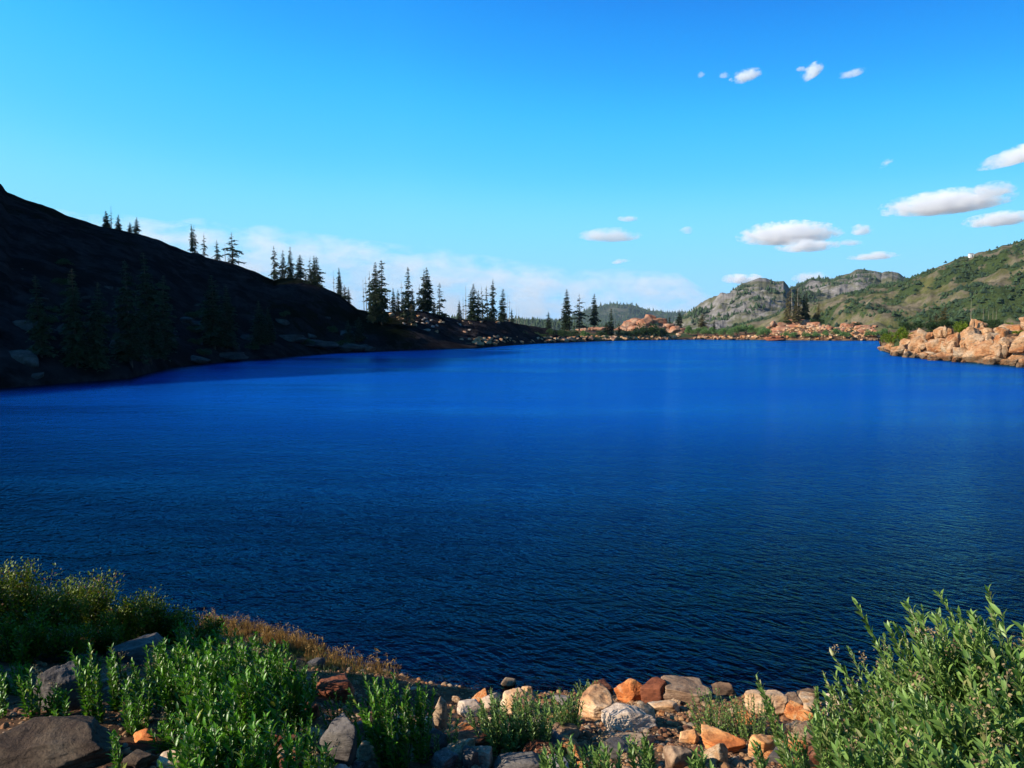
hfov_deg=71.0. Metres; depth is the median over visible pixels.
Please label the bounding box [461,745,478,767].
rock
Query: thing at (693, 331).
willow shrub
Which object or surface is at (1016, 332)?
willow shrub
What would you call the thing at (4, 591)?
olive shrub
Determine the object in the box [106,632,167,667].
boulder
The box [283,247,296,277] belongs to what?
fir tree
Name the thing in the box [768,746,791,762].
rock
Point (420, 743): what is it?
leafy plant
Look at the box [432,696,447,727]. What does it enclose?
rock
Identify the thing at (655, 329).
willow shrub
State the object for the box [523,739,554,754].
rock
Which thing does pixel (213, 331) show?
fir tree
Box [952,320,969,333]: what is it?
willow shrub
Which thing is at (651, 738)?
boulder
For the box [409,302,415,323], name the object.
fir tree
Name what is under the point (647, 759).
leafy plant
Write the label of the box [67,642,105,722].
leafy plant
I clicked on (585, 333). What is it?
willow shrub
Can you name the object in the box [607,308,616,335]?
fir tree
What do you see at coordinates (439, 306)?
fir tree
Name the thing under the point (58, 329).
rock ledge
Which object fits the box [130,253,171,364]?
fir tree
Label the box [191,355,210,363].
rock ledge
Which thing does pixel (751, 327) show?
willow shrub
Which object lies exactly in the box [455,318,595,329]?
wooded ridge
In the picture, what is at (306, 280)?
fir tree
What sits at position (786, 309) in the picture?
fir tree
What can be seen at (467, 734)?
boulder
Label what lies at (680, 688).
boulder
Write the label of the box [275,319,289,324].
rock
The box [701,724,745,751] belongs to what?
boulder
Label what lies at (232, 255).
fir tree
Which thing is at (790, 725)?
rock
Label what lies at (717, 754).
rock
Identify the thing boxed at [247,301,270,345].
fir tree
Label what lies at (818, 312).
fir tree
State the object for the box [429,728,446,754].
rock
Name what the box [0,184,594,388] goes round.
hillside
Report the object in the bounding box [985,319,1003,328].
willow shrub
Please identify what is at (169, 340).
fir tree
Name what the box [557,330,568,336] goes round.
willow shrub
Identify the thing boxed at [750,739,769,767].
leafy plant
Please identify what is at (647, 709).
rock
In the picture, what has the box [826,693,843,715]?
rock
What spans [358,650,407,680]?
dry grass
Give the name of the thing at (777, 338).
boulder
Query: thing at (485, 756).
rock
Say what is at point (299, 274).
fir tree
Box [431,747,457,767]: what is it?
rock
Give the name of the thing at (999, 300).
distant forest
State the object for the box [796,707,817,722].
rock
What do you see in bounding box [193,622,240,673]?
leafy plant
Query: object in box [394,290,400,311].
fir tree
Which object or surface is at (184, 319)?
rock
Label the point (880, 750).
leafy plant
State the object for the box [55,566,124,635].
olive shrub
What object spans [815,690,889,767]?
leafy plant
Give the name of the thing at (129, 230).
fir tree
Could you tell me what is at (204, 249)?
fir tree
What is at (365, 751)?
rock
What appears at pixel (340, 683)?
boulder
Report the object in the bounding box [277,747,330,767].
rock
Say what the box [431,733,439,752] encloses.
leafy plant
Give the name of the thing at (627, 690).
boulder
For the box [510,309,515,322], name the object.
fir tree
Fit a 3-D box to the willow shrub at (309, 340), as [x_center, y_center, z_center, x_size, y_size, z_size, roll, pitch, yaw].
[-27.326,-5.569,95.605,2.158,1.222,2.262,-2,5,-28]
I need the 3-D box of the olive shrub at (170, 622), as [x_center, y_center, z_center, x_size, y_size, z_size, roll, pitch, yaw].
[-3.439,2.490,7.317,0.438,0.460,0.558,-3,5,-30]
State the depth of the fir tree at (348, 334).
103.83 m
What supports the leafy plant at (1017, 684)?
on the ground at (112, 726)
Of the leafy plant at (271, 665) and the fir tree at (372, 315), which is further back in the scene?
the fir tree at (372, 315)
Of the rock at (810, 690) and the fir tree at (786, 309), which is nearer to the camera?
the rock at (810, 690)
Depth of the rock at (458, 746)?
4.34 m
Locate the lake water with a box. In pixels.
[0,339,1023,704]
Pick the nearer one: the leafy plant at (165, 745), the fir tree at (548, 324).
the leafy plant at (165, 745)
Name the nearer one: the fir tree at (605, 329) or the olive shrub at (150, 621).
the olive shrub at (150, 621)
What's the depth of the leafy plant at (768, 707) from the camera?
3.97 m
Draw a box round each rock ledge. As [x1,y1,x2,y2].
[9,350,38,367]
[12,320,48,332]
[56,323,72,333]
[186,321,206,328]
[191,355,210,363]
[219,352,248,360]
[240,334,253,340]
[278,335,307,341]
[301,339,338,348]
[336,343,366,351]
[362,344,375,351]
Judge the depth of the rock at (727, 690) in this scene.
6.86 m
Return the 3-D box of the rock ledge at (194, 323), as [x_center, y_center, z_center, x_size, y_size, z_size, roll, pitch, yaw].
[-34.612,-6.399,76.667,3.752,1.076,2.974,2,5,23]
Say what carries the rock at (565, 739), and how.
on the ground at (112, 726)
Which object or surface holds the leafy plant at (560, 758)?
on the ground at (112, 726)
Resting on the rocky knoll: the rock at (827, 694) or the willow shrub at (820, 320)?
the willow shrub at (820, 320)
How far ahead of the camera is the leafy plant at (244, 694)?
3.40 m
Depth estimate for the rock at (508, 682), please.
7.02 m
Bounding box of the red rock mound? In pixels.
[576,314,686,332]
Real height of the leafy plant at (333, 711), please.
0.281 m
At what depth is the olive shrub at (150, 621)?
7.23 m
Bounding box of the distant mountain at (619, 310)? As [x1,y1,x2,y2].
[523,304,677,325]
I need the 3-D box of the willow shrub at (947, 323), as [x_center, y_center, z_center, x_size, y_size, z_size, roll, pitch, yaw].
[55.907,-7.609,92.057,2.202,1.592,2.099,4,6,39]
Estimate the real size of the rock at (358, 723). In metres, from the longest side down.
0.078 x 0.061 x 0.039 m
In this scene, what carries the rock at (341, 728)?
on the ground at (112, 726)
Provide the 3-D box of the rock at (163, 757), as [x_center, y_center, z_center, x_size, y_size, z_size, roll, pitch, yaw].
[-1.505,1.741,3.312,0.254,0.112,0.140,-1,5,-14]
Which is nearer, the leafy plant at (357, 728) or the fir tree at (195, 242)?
the leafy plant at (357, 728)
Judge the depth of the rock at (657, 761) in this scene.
4.08 m
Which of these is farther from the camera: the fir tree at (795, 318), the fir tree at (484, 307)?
the fir tree at (795, 318)
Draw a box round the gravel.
[0,647,871,767]
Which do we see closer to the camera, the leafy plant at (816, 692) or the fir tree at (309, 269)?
the leafy plant at (816, 692)
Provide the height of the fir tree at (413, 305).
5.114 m
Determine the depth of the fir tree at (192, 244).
126.40 m
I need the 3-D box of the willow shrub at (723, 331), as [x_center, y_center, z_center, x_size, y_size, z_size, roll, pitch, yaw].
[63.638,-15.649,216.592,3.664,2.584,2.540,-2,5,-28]
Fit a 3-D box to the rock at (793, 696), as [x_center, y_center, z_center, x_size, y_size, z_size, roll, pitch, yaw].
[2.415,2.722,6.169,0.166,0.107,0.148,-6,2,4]
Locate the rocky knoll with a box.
[770,319,870,334]
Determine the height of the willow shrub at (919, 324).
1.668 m
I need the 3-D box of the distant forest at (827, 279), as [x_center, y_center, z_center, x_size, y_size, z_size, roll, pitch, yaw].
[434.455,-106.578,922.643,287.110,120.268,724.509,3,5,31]
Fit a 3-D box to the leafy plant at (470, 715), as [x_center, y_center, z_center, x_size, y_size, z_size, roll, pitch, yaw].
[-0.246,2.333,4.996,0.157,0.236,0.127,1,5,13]
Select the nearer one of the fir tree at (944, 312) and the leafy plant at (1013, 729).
the leafy plant at (1013, 729)
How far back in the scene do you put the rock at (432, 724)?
4.74 m
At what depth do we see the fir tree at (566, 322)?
203.65 m
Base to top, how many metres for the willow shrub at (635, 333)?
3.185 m
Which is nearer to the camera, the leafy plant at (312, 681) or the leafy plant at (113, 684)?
the leafy plant at (113, 684)
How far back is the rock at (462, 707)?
5.64 m
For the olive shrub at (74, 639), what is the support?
on the ground at (112, 726)
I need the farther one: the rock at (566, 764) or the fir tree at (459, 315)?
the fir tree at (459, 315)
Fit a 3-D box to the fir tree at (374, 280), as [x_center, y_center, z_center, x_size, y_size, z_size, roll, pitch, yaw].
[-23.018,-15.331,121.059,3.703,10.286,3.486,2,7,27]
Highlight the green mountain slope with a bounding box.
[720,239,1023,330]
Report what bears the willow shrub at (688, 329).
on the ground at (112, 726)
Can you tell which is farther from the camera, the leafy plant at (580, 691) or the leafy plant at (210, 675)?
the leafy plant at (580, 691)
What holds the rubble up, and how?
on the ground at (112, 726)
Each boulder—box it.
[0,715,119,767]
[33,661,86,710]
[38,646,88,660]
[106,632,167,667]
[315,673,354,701]
[444,729,497,748]
[493,751,542,767]
[501,688,534,712]
[574,683,613,719]
[597,732,655,745]
[601,702,656,732]
[614,678,641,702]
[661,675,711,704]
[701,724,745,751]
[744,690,787,714]
[764,335,785,340]
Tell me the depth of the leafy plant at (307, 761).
3.44 m
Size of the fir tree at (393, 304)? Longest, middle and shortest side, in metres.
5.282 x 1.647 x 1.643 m
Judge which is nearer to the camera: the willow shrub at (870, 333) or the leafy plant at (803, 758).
the leafy plant at (803, 758)
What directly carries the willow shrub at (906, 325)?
on the ground at (112, 726)
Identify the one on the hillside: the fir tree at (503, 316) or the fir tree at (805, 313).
the fir tree at (503, 316)
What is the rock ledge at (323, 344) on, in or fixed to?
on the hillside
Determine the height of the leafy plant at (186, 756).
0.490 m
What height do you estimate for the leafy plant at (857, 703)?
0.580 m
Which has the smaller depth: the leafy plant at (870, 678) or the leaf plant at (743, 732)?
the leafy plant at (870, 678)
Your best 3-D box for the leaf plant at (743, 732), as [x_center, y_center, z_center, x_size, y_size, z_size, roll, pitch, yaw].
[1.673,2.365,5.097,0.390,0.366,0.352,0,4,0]
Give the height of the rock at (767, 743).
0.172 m
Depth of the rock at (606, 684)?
6.81 m
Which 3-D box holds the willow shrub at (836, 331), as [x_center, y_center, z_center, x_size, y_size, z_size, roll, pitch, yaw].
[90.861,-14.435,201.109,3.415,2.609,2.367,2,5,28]
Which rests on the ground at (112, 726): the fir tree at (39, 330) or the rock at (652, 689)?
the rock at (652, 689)
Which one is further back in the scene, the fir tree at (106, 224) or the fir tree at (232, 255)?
the fir tree at (232, 255)
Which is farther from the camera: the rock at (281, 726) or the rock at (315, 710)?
the rock at (315, 710)
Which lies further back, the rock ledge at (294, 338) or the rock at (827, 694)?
the rock ledge at (294, 338)
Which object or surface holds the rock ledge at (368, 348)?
on the hillside
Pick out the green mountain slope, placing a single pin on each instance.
(911, 304)
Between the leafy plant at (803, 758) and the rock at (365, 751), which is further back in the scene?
the rock at (365, 751)
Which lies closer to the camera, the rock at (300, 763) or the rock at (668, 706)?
the rock at (300, 763)
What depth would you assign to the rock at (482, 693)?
6.10 m
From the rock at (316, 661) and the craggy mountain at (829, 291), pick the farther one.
the craggy mountain at (829, 291)
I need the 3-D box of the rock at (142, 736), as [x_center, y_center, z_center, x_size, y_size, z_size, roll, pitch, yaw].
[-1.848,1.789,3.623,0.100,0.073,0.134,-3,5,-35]
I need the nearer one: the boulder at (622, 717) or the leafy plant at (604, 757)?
the leafy plant at (604, 757)
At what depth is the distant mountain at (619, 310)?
3476.81 m
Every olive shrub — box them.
[0,556,22,633]
[0,557,70,638]
[0,608,49,664]
[27,577,105,637]
[39,612,98,662]
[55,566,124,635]
[82,612,125,652]
[95,594,150,641]
[116,584,172,637]
[153,604,199,646]
[191,612,225,648]
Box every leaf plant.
[684,688,738,732]
[720,692,771,740]
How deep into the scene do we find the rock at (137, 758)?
3.20 m
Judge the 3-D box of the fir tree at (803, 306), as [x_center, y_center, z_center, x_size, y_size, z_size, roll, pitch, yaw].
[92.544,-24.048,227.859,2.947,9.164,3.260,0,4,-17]
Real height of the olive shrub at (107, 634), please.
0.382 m
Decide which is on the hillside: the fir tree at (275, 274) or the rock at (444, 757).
the fir tree at (275, 274)
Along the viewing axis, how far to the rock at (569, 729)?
4.82 m
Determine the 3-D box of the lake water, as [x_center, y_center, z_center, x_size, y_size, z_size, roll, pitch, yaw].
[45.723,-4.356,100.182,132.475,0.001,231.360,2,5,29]
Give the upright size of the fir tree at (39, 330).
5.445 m
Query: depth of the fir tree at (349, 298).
133.21 m
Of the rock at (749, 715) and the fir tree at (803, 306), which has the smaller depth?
the rock at (749, 715)
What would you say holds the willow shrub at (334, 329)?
on the hillside
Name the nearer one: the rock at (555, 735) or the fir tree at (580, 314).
the rock at (555, 735)
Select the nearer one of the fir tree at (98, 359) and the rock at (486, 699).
the rock at (486, 699)
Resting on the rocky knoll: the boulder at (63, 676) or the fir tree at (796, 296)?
the fir tree at (796, 296)
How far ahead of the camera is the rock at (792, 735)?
4.90 m
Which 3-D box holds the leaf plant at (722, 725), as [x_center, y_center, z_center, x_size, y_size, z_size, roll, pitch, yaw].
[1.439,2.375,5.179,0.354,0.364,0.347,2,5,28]
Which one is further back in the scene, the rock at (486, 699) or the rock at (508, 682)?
the rock at (508, 682)
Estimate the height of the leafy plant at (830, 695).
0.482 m
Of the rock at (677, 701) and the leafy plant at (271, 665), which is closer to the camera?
the leafy plant at (271, 665)
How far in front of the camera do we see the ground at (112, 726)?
5.41 m
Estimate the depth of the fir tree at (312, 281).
128.84 m
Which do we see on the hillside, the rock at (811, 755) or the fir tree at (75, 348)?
the fir tree at (75, 348)
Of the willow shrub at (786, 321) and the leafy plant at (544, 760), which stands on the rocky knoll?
the willow shrub at (786, 321)
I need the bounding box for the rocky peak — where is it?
[673,278,794,332]
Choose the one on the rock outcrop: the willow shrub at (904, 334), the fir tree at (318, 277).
the willow shrub at (904, 334)
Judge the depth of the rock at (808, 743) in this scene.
4.75 m
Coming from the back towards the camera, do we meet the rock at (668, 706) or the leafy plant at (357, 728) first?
the rock at (668, 706)
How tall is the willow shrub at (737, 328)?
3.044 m
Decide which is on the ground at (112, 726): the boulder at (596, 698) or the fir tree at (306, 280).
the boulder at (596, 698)
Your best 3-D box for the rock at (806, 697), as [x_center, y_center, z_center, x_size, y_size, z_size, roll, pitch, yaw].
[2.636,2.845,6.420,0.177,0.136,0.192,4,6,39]
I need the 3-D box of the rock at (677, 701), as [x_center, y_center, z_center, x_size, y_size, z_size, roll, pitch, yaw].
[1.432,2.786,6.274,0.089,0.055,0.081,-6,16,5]
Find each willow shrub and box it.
[56,258,74,264]
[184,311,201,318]
[196,349,211,355]
[279,310,289,316]
[302,339,314,344]
[327,326,337,332]
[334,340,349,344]
[546,328,556,335]
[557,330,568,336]
[567,330,579,336]
[580,330,590,335]
[595,331,606,335]
[628,329,641,335]
[633,322,662,335]
[638,327,647,335]
[655,327,668,335]
[684,325,691,333]
[690,328,700,335]
[700,326,713,335]
[709,327,720,335]
[717,328,726,335]
[725,329,733,335]
[732,325,742,334]
[739,325,752,333]
[747,324,760,333]
[756,330,766,336]
[758,326,771,334]
[779,319,791,323]
[789,332,797,337]
[811,319,824,323]
[812,330,821,337]
[829,328,841,334]
[837,331,851,337]
[864,329,877,336]
[877,328,888,335]
[880,332,896,346]
[894,327,909,341]
[899,321,914,331]
[900,330,912,339]
[909,320,933,329]
[926,322,940,328]
[938,319,956,327]
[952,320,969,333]
[956,319,969,326]
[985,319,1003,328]
[1011,330,1022,334]
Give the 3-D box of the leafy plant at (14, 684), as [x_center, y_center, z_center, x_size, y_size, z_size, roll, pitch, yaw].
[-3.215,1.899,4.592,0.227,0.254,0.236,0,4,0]
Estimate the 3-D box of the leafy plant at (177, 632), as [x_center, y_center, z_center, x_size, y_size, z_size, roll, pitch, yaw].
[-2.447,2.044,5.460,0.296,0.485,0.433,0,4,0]
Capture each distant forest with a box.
[446,314,617,329]
[495,301,687,324]
[671,279,785,323]
[718,239,1023,330]
[789,268,904,301]
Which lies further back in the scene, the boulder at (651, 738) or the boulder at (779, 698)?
the boulder at (779, 698)
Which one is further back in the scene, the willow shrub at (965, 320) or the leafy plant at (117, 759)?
the willow shrub at (965, 320)
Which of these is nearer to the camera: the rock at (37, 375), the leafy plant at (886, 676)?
the leafy plant at (886, 676)
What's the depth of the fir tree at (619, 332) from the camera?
199.31 m
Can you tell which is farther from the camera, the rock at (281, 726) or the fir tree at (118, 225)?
the fir tree at (118, 225)
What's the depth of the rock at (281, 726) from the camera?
4.17 m
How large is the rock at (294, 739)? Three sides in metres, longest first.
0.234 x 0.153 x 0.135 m
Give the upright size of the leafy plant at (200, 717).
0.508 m
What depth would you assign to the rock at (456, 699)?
6.08 m
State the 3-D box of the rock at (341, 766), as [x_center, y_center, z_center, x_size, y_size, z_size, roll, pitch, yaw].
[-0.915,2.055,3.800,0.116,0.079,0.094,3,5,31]
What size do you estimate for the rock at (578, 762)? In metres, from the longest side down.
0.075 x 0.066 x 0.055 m
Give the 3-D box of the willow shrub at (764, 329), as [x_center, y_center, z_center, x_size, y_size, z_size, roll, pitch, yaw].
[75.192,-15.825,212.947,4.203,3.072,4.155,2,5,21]
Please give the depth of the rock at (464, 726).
4.62 m
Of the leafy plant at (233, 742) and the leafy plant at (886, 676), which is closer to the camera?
the leafy plant at (233, 742)
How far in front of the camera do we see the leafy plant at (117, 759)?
3.10 m
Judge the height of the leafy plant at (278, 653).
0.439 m
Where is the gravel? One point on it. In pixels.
(668, 730)
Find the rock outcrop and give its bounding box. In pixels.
[877,317,1023,366]
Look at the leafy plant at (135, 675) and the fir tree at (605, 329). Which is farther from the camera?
the fir tree at (605, 329)
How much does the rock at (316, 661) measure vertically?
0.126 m
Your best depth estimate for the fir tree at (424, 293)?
136.40 m
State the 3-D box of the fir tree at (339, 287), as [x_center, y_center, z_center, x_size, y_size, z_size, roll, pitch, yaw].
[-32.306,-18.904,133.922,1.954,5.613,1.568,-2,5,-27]
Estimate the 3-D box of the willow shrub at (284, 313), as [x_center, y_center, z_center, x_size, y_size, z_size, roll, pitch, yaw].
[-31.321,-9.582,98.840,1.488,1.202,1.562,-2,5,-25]
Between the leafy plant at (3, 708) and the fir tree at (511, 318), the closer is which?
the leafy plant at (3, 708)
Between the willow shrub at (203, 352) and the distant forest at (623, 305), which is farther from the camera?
the distant forest at (623, 305)
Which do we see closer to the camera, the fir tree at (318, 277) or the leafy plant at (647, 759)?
the leafy plant at (647, 759)
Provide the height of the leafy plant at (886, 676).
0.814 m
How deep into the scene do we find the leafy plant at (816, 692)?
5.04 m
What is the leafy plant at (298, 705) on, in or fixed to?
on the ground at (112, 726)
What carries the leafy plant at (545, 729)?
on the ground at (112, 726)
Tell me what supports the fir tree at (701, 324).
on the ground at (112, 726)
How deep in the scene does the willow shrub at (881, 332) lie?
200.26 m
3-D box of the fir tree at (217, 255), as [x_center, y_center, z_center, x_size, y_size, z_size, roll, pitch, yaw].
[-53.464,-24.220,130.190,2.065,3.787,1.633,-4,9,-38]
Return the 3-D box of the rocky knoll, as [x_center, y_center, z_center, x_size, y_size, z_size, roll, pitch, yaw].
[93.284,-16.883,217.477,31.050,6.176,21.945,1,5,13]
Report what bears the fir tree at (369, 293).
on the hillside
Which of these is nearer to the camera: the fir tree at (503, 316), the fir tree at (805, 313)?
the fir tree at (503, 316)
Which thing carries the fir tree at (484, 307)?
on the hillside
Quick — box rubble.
[472,324,879,345]
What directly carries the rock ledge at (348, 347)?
on the hillside
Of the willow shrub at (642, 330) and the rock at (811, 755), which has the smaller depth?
the rock at (811, 755)
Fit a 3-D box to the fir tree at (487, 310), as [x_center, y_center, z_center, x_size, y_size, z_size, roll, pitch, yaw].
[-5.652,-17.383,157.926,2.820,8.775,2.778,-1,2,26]
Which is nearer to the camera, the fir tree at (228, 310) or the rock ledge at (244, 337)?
the fir tree at (228, 310)
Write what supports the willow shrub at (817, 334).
on the ground at (112, 726)
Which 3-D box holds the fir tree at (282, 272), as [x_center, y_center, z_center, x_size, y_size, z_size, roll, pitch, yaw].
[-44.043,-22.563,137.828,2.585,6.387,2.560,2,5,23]
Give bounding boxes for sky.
[0,0,1023,319]
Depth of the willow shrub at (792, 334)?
202.64 m
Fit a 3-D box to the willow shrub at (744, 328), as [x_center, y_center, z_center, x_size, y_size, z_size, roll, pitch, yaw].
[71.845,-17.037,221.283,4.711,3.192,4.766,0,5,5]
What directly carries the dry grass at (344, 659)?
on the ground at (112, 726)
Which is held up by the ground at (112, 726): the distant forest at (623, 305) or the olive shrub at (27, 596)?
the olive shrub at (27, 596)
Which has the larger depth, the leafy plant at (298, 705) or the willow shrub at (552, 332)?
the willow shrub at (552, 332)
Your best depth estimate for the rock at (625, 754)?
4.37 m
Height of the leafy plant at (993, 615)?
1.182 m
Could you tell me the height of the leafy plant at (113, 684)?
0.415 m
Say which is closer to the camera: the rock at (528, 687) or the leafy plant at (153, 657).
the leafy plant at (153, 657)
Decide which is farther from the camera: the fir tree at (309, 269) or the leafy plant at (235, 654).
the fir tree at (309, 269)
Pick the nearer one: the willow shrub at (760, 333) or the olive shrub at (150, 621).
the olive shrub at (150, 621)
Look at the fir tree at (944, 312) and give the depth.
95.35 m
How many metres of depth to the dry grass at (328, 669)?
7.10 m
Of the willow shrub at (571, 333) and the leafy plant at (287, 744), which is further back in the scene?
the willow shrub at (571, 333)
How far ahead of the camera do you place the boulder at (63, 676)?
4.05 m
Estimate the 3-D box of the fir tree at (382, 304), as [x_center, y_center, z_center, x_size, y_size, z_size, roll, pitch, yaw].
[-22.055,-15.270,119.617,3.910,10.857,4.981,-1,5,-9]
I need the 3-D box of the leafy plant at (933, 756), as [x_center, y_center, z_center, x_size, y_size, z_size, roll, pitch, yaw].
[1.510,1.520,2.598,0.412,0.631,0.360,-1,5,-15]
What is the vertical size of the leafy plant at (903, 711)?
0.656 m
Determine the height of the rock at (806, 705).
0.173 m
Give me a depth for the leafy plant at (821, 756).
3.37 m
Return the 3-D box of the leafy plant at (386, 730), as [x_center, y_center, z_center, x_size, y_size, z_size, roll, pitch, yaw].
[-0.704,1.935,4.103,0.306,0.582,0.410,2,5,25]
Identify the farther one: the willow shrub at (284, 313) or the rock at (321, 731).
the willow shrub at (284, 313)
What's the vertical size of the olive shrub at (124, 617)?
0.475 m
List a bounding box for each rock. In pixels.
[31,372,43,378]
[122,749,158,767]
[133,728,157,744]
[156,750,178,767]
[179,317,192,321]
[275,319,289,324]
[275,730,300,748]
[276,720,290,732]
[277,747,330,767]
[277,749,302,767]
[291,702,320,719]
[303,726,324,751]
[307,657,324,668]
[319,712,356,766]
[334,764,349,767]
[354,720,361,728]
[356,740,374,760]
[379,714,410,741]
[424,716,434,729]
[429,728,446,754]
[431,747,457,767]
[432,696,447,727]
[444,722,476,731]
[447,738,475,761]
[452,696,459,702]
[457,699,481,716]
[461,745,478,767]
[472,688,486,704]
[474,746,492,767]
[481,692,500,707]
[501,677,515,686]
[521,686,532,694]
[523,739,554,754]
[543,729,561,753]
[547,754,569,767]
[552,695,570,704]
[552,722,578,737]
[557,735,580,759]
[577,761,590,767]
[591,679,612,694]
[600,736,631,758]
[621,753,628,758]
[630,753,662,767]
[634,703,656,721]
[640,677,666,702]
[647,700,679,711]
[658,709,664,715]
[663,745,695,767]
[671,698,680,704]
[679,729,699,743]
[703,743,728,764]
[711,682,736,696]
[737,710,756,724]
[748,734,782,756]
[763,750,772,758]
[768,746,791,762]
[781,758,816,767]
[784,700,802,719]
[785,692,802,704]
[785,720,801,730]
[787,732,802,739]
[788,738,810,750]
[793,721,824,744]
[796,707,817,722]
[797,688,819,699]
[799,691,817,702]
[801,745,827,764]
[803,703,814,712]
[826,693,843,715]
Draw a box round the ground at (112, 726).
[0,326,1018,767]
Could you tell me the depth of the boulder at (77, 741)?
3.22 m
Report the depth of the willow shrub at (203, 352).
70.20 m
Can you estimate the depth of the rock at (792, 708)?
5.66 m
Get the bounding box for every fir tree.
[24,276,57,357]
[56,269,94,366]
[77,282,119,371]
[102,212,110,227]
[109,259,152,367]
[114,215,122,230]
[127,223,134,233]
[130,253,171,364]
[132,217,140,234]
[155,276,178,360]
[188,226,195,252]
[189,225,198,252]
[194,275,234,349]
[200,236,207,255]
[211,240,221,259]
[216,285,240,348]
[221,232,245,263]
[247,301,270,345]
[263,307,276,344]
[268,248,281,279]
[277,253,287,278]
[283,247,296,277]
[293,255,305,278]
[303,272,310,284]
[304,260,312,278]
[307,269,317,286]
[310,257,325,286]
[311,256,316,278]
[335,268,342,295]
[342,286,347,298]
[342,320,355,343]
[345,289,352,302]
[364,271,370,310]
[366,262,386,321]
[366,292,380,323]
[372,260,390,324]
[390,288,395,311]
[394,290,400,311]
[397,268,415,321]
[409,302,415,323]
[411,289,416,315]
[414,289,423,311]
[415,272,433,311]
[420,267,435,313]
[435,283,448,317]
[456,301,462,319]
[466,285,480,320]
[476,294,484,320]
[479,287,487,320]
[484,286,491,320]
[485,281,497,321]
[496,289,508,321]
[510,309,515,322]
[545,313,551,328]
[559,289,573,329]
[571,297,588,330]
[587,294,601,327]
[603,322,610,335]
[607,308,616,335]
[617,323,621,336]
[675,310,683,327]
[697,316,709,330]
[782,293,788,319]
[786,288,791,318]
[790,284,798,318]
[790,301,803,322]
[798,290,802,318]
[801,296,805,317]
[803,292,811,319]
[815,303,820,319]
[935,306,949,327]
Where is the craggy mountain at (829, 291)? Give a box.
[789,269,905,305]
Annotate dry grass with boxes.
[197,608,328,661]
[219,623,390,689]
[320,642,370,671]
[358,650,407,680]
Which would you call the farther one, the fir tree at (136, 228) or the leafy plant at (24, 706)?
the fir tree at (136, 228)
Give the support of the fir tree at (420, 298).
on the hillside
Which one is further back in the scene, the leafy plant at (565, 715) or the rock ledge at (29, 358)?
the rock ledge at (29, 358)
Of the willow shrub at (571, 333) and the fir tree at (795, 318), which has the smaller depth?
the willow shrub at (571, 333)
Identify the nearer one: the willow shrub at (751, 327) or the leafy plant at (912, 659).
the leafy plant at (912, 659)
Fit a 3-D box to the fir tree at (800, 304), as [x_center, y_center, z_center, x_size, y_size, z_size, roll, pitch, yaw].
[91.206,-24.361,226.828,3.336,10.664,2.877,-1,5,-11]
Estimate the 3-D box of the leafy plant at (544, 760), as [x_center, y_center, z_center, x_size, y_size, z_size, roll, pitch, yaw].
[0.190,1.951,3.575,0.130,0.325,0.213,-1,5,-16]
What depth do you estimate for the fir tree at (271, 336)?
84.83 m
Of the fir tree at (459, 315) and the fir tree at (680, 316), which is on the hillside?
the fir tree at (459, 315)
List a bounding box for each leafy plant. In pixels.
[0,660,32,695]
[0,672,8,717]
[13,664,45,718]
[41,679,72,716]
[62,648,104,683]
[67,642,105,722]
[102,642,126,711]
[105,729,126,767]
[117,674,156,734]
[119,658,170,711]
[143,637,179,700]
[148,711,180,752]
[151,636,202,724]
[157,720,224,767]
[165,674,239,767]
[166,620,211,671]
[169,646,211,703]
[173,638,232,722]
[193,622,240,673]
[200,635,255,722]
[200,700,276,767]
[212,667,287,764]
[231,631,275,681]
[234,712,304,767]
[240,645,295,728]
[261,637,291,689]
[268,658,320,734]
[284,713,321,758]
[284,725,340,767]
[287,664,319,702]
[315,690,352,729]
[345,686,381,747]
[347,671,419,767]
[400,682,435,763]
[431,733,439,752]
[446,705,459,745]
[464,705,480,728]
[469,687,534,756]
[506,688,559,751]
[532,687,584,728]
[535,742,556,767]
[553,733,592,767]
[573,678,598,697]
[588,731,623,767]
[625,726,658,767]
[685,745,713,767]
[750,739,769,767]
[754,671,789,767]
[776,719,813,767]
[804,707,831,767]
[808,709,854,767]
[811,687,821,726]
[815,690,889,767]
[822,671,843,726]
[823,669,877,750]
[827,633,924,766]
[831,720,902,767]
[845,683,934,767]
[846,645,909,766]
[852,597,960,738]
[861,715,973,767]
[883,608,1023,744]
[896,670,1018,767]
[927,609,1021,750]
[933,584,1010,681]
[937,663,1023,767]
[944,717,1019,767]
[952,602,1023,748]
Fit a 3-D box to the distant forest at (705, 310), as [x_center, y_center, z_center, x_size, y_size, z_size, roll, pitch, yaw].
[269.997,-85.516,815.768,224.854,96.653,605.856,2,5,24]
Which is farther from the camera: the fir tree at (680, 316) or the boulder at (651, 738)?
the fir tree at (680, 316)
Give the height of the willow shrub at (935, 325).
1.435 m
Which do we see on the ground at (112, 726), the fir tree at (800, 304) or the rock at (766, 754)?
the rock at (766, 754)
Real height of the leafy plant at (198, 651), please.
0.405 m
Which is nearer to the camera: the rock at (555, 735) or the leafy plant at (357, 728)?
the leafy plant at (357, 728)
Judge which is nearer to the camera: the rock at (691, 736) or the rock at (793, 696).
the rock at (691, 736)
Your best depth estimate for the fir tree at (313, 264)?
135.70 m
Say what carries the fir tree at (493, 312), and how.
on the hillside

